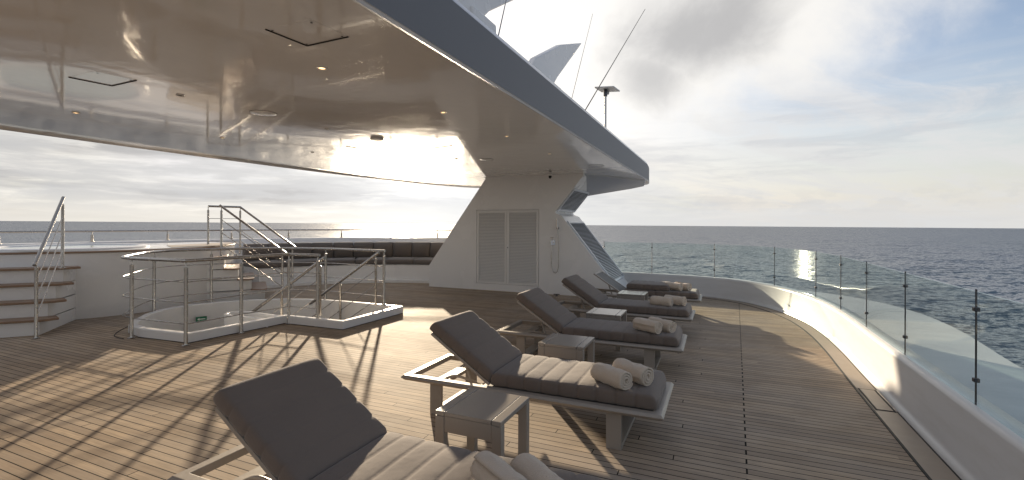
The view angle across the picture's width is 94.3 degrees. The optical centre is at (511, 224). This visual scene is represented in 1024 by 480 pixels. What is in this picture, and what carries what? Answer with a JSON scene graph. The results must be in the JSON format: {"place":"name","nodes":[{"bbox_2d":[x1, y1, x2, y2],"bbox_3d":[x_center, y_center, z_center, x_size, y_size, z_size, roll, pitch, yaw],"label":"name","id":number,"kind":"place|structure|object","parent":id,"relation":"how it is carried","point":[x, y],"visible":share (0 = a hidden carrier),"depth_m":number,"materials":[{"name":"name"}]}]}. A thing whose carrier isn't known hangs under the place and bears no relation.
{"place":"outdoors","nodes":[
{"label":"outdoors","id":0,"kind":"place"},
{"bbox_2d":[0,283,927,479],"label":"deck","id":1,"kind":"structure","parent":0,"point":[758,394],"depth_m":4.35,"materials":[{"name":"brown wood"}]},
{"bbox_2d":[0,266,80,337],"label":"platform steps","id":2,"kind":"structure","parent":1,"relation":"on","point":[57,309],"depth_m":7.11,"materials":[{"name":"white wood"}]},
{"bbox_2d":[31,196,65,339],"bbox_3d":[-6.754,0.570,6.936,0.100,2.013,0.975,0,0,-26],"label":"stair handrail","id":3,"kind":"object","parent":1,"relation":"on","point":[61,205],"visible":1,"depth_m":6.83,"materials":[{"name":"silver metal"}]},
{"bbox_2d":[0,242,234,318],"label":"whirlpool platform","id":4,"kind":"structure","parent":1,"relation":"on","point":[102,285],"depth_m":8.33,"materials":[{"name":"white paint"}]},
{"bbox_2d":[0,237,446,262],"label":"bulwark","id":5,"kind":"object","parent":1,"relation":"on","point":[354,239],"visible":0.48,"depth_m":13.54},
{"bbox_2d":[0,229,451,243],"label":"grab rail","id":6,"kind":"object","parent":5,"relation":"on","point":[167,234],"visible":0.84,"depth_m":12.85,"materials":[{"name":"silver metal"}]},
{"bbox_2d":[207,254,266,301],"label":"platform steps","id":7,"kind":"structure","parent":1,"relation":"on","point":[227,285],"depth_m":9.86,"materials":[{"name":"white wood"}]},
{"bbox_2d":[207,205,295,289],"bbox_3d":[-6.023,0.578,11.014,1.856,2.003,0.263,0,0,-38],"label":"stair handrail","id":8,"kind":"object","parent":1,"relation":"on","point":[262,223],"visible":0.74,"depth_m":10.92,"materials":[{"name":"silver metal"}]},
{"bbox_2d":[219,204,286,297],"bbox_3d":[-5.431,0.583,9.975,1.258,1.996,0.098,0,0,-29],"label":"stair handrail","id":9,"kind":"object","parent":1,"relation":"on","point":[244,223],"visible":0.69,"depth_m":9.89,"materials":[{"name":"silver metal"}]},
{"bbox_2d":[121,247,386,346],"bbox_3d":[-4.482,1.017,7.973,3.504,1.134,3.247,0,0,24],"label":"stairwell railing","id":10,"kind":"object","parent":1,"relation":"on","point":[185,281],"visible":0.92,"depth_m":7.38,"materials":[{"name":"silver metal"}]},
{"bbox_2d":[128,298,402,342],"bbox_3d":[-4.225,2.770,7.884,3.650,2.630,3.080,0,0,24],"label":"stairwell","id":11,"kind":"object","parent":1,"relation":"on","point":[221,327],"visible":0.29,"depth_m":8.14,"materials":[{"name":"white"}]},
{"bbox_2d":[196,316,206,321],"bbox_3d":[-5.627,1.710,8.598,0.170,0.086,0.010,0,0,-42],"label":"exit sign","id":12,"kind":"object","parent":11,"relation":"attached to","point":[202,318],"visible":0.77,"depth_m":8.60,"materials":[{"name":"teal plastic"}]},
{"bbox_2d":[252,257,325,316],"bbox_3d":[-3.812,1.554,7.913,1.804,2.086,0.052,0,0,24],"label":"stair handrail","id":13,"kind":"object","parent":11,"relation":"attached to","point":[311,267],"visible":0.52,"depth_m":7.74,"materials":[{"name":"silver metal"}]},
{"bbox_2d":[309,251,379,319],"bbox_3d":[-3.261,1.569,8.959,1.874,2.173,0.052,0,0,24],"label":"stair handrail","id":14,"kind":"object","parent":11,"relation":"attached to","point":[347,276],"visible":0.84,"depth_m":8.82,"materials":[{"name":"silver metal"}]},
{"bbox_2d":[237,242,443,287],"bbox_3d":[-3.940,1.049,13.257,6.910,1.075,2.455,0,0,-10],"label":"curved sofa","id":15,"kind":"object","parent":1,"relation":"on","point":[407,262],"visible":0.61,"depth_m":13.02,"materials":[{"name":"fabric"}]},
{"bbox_2d":[167,358,600,479],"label":"sun lounger","id":16,"kind":"object","parent":1,"relation":"on","point":[313,419],"visible":0.94,"depth_m":2.40,"materials":[{"name":"grey fabric"}]},
{"bbox_2d":[470,450,526,479],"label":"rolled towel","id":17,"kind":"object","parent":16,"relation":"on","point":[487,465],"visible":1,"depth_m":2.06,"materials":[{"name":"white fabric"}]},
{"bbox_2d":[510,453,562,479],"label":"rolled towel","id":18,"kind":"object","parent":16,"relation":"on","point":[528,466],"visible":0.94,"depth_m":2.06,"materials":[{"name":"white fabric"}]},
{"bbox_2d":[435,388,528,456],"bbox_3d":[-0.180,1.374,3.052,0.450,0.450,0.450,0,0,24],"label":"side table","id":19,"kind":"object","parent":1,"relation":"on","point":[473,415],"visible":0.86,"depth_m":2.93,"materials":[{"name":"beige metal"}]},
{"bbox_2d":[429,173,627,298],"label":"support wall","id":20,"kind":"structure","parent":1,"relation":"on","point":[503,231],"depth_m":11.26,"materials":[{"name":"white paint"}]},
{"bbox_2d":[0,0,648,195],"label":"hardtop roof","id":21,"kind":"structure","parent":20,"relation":"on","point":[398,76],"depth_m":4.17,"materials":[{"name":"grey paint"}]},
{"bbox_2d":[249,110,276,115],"bbox_3d":[-2.584,-1.158,4.933,0.258,0.010,0.258,0,0,24],"label":"ceiling speaker","id":22,"kind":"object","parent":21,"relation":"attached to","point":[262,113],"visible":1,"depth_m":4.93,"materials":[{"name":"white"}]},
{"bbox_2d":[316,66,327,70],"bbox_3d":[-1.400,-1.156,3.498,0.080,0.021,0.080,0,0,24],"label":"downlight","id":23,"kind":"object","parent":21,"relation":"attached to","point":[322,68],"visible":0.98,"depth_m":3.49,"materials":[{"name":"white plastic"}]},
{"bbox_2d":[370,137,383,140],"bbox_3d":[-1.810,-1.143,6.352,0.175,0.036,0.175,0,0,24],"label":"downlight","id":24,"kind":"object","parent":21,"relation":"attached to","point":[376,139],"visible":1,"depth_m":6.29,"materials":[{"name":"white plastic"}]},
{"bbox_2d":[458,0,512,32],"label":"mast fin","id":25,"kind":"object","parent":21,"relation":"on","point":[480,9],"visible":0.28,"depth_m":6.37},
{"bbox_2d":[498,0,506,35],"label":"whip antenna","id":26,"kind":"object","parent":21,"relation":"attached to","point":[502,18],"visible":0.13,"depth_m":5.21,"materials":[{"name":"white plastic"}]},
{"bbox_2d":[529,43,580,88],"bbox_3d":[0.899,-2.903,9.505,0.240,2.612,3.303,0,0,24],"label":"mast fin","id":27,"kind":"object","parent":21,"relation":"on","point":[551,63],"visible":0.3,"depth_m":9.15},
{"bbox_2d":[572,14,592,96],"bbox_3d":[1.424,-3.266,10.265,0.038,3.361,1.974,0,0,28],"label":"whip antenna","id":28,"kind":"object","parent":21,"relation":"attached to","point":[580,62],"visible":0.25,"depth_m":10.40,"materials":[{"name":"white plastic"}]},
{"bbox_2d":[594,86,619,126],"bbox_3d":[1.779,-2.084,8.853,0.363,0.981,0.538,0,0,24],"label":"panel antenna","id":29,"kind":"object","parent":21,"relation":"on","point":[606,90],"visible":0.94,"depth_m":8.78,"materials":[{"name":"white plastic"}]},
{"bbox_2d":[585,10,644,109],"bbox_3d":[1.471,-2.351,7.029,0.970,1.531,0.038,0,0,21],"label":"whip antenna","id":30,"kind":"object","parent":21,"relation":"on","point":[611,65],"visible":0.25,"depth_m":7.03,"materials":[{"name":"black plastic"}]},
{"bbox_2d":[477,210,506,283],"bbox_3d":[-0.491,0.545,11.540,0.806,1.771,0.040,0,0,24],"label":"louvred door","id":31,"kind":"structure","parent":20,"relation":"in","point":[491,225],"depth_m":11.53,"materials":[{"name":"white paint"}]},
{"bbox_2d":[507,210,538,285],"bbox_3d":[0.252,0.547,11.198,0.806,1.771,0.070,0,0,24],"label":"louvred door","id":32,"kind":"structure","parent":20,"relation":"in","point":[522,225],"depth_m":11.19,"materials":[{"name":"white paint"}]},
{"bbox_2d":[550,219,558,272],"bbox_3d":[0.968,0.491,10.818,0.213,1.241,0.105,0,0,24],"label":"outdoor shower","id":33,"kind":"object","parent":20,"relation":"attached to","point":[553,241],"visible":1,"depth_m":10.78,"materials":[{"name":"silver metal"}]},
{"bbox_2d":[401,311,673,450],"bbox_3d":[0.189,1.211,3.966,2.147,0.779,0.777,0,0,24],"label":"sun lounger","id":34,"kind":"object","parent":1,"relation":"on","point":[483,350],"visible":0.84,"depth_m":3.79,"materials":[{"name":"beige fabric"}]},
{"bbox_2d":[590,362,632,389],"bbox_3d":[0.729,1.116,3.497,0.143,0.142,0.308,-20,11,-32],"label":"rolled towel","id":35,"kind":"object","parent":34,"relation":"on","point":[614,377],"visible":1,"depth_m":3.42,"materials":[{"name":"white fabric"}]},
{"bbox_2d":[612,358,653,385],"bbox_3d":[0.906,1.104,3.574,0.143,0.144,0.315,37,-18,-26],"label":"rolled towel","id":36,"kind":"object","parent":34,"relation":"on","point":[641,374],"visible":0.76,"depth_m":3.47,"materials":[{"name":"white fabric"}]},
{"bbox_2d":[538,333,594,362],"bbox_3d":[0.549,1.377,4.741,0.450,0.450,0.450,0,0,24],"label":"side table","id":37,"kind":"object","parent":1,"relation":"on","point":[556,345],"visible":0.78,"depth_m":4.60,"materials":[{"name":"grey wood"}]},
{"bbox_2d":[497,287,686,369],"bbox_3d":[0.932,1.214,5.670,2.147,0.779,0.777,0,0,23],"label":"sun lounger","id":38,"kind":"object","parent":1,"relation":"on","point":[546,309],"visible":0.84,"depth_m":5.53,"materials":[{"name":"beige fabric"}]},
{"bbox_2d":[632,317,662,333],"bbox_3d":[1.483,1.106,5.212,0.144,0.143,0.315,-40,22,-29],"label":"rolled towel","id":39,"kind":"object","parent":38,"relation":"on","point":[646,325],"visible":1,"depth_m":5.15,"materials":[{"name":"white fabric"}]},
{"bbox_2d":[648,317,676,332],"bbox_3d":[1.665,1.119,5.299,0.142,0.143,0.308,19,-11,-33],"label":"rolled towel","id":40,"kind":"object","parent":38,"relation":"on","point":[669,326],"visible":0.62,"depth_m":5.19,"materials":[{"name":"white fabric"}]},
{"bbox_2d":[586,308,626,350],"bbox_3d":[1.258,1.379,6.309,0.450,0.450,0.450,0,0,24],"label":"side table","id":41,"kind":"object","parent":1,"relation":"on","point":[608,314],"visible":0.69,"depth_m":6.16,"materials":[{"name":"beige metal"}]},
{"bbox_2d":[559,274,694,321],"bbox_3d":[1.653,1.216,7.297,2.147,0.779,0.776,0,0,24],"label":"sun lounger","id":42,"kind":"object","parent":1,"relation":"on","point":[587,293],"visible":0.8,"depth_m":7.13,"materials":[{"name":"beige fabric"}]},
{"bbox_2d":[650,296,673,306],"bbox_3d":[2.188,1.122,6.945,0.308,0.143,0.142,0,-39,40],"label":"rolled towel","id":43,"kind":"object","parent":42,"relation":"on","point":[662,301],"visible":1,"depth_m":6.89,"materials":[{"name":"white fabric"}]},
{"bbox_2d":[664,295,686,305],"bbox_3d":[2.385,1.111,6.951,0.142,0.144,0.315,-1,1,-44],"label":"rolled towel","id":44,"kind":"object","parent":42,"relation":"on","point":[679,301],"visible":0.64,"depth_m":6.86,"materials":[{"name":"white fabric"}]},
{"bbox_2d":[617,290,647,300],"bbox_3d":[2.055,1.382,8.077,0.450,0.450,0.450,0,0,24],"label":"side table","id":45,"kind":"object","parent":1,"relation":"on","point":[633,295],"visible":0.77,"depth_m":7.93,"materials":[{"name":"grey wood"}]},
{"bbox_2d":[593,271,702,301],"bbox_3d":[2.409,1.266,8.910,2.147,0.685,0.777,0,0,24],"label":"sun lounger","id":46,"kind":"object","parent":1,"relation":"on","point":[657,288],"visible":0.72,"depth_m":8.62,"materials":[{"name":"grey fabric"}]},
{"bbox_2d":[665,282,682,290],"bbox_3d":[2.905,1.112,8.537,0.142,0.144,0.315,27,-17,-35],"label":"rolled towel","id":47,"kind":"object","parent":46,"relation":"on","point":[676,286],"visible":0.86,"depth_m":8.45,"materials":[{"name":"white fabric"}]},
{"bbox_2d":[674,282,691,290],"bbox_3d":[3.077,1.121,8.569,0.142,0.143,0.308,-22,13,-34],"label":"rolled towel","id":48,"kind":"object","parent":46,"relation":"on","point":[687,286],"visible":0.42,"depth_m":8.46,"materials":[{"name":"white fabric"}]},
{"bbox_2d":[622,272,1023,479],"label":"bulwark","id":49,"kind":"object","parent":1,"relation":"on","point":[955,427],"visible":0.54,"depth_m":3.93,"materials":[{"name":"paint"}]},
{"bbox_2d":[603,242,1022,404],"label":"glass balustrade","id":50,"kind":"object","parent":49,"relation":"on","point":[975,379],"visible":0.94,"depth_m":4.27,"materials":[{"name":"teal"}]},
{"bbox_2d":[800,290,1023,423],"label":"ledge","id":51,"kind":"object","parent":49,"relation":"attached to","point":[947,349],"visible":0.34,"depth_m":6.37,"materials":[{"name":"white paint"}]},
{"bbox_2d":[702,296,961,479],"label":"deck margin board","id":52,"kind":"object","parent":1,"relation":"on","point":[929,461],"visible":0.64,"depth_m":3.89,"materials":[{"name":"brown wood"}]},
{"bbox_2d":[858,388,896,412],"bbox_3d":[3.341,1.603,4.353,0.156,0.006,0.600,0,0,24],"label":"drain hatch","id":53,"kind":"object","parent":52,"relation":"on","point":[876,399],"visible":1,"depth_m":4.32,"materials":[{"name":"beige metal"}]},
{"bbox_2d":[0,221,1023,368],"bbox_3d":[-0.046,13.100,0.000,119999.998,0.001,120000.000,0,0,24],"label":"sea","id":54,"kind":"structure","parent":0,"point":[989,261],"depth_m":224.42,"materials":[{"name":"blue liquid"}]},
{"bbox_2d":[0,0,1023,227],"label":"sky","id":55,"kind":"structure","parent":0,"point":[766,113],"materials":[{"name":"white"}]}
]}

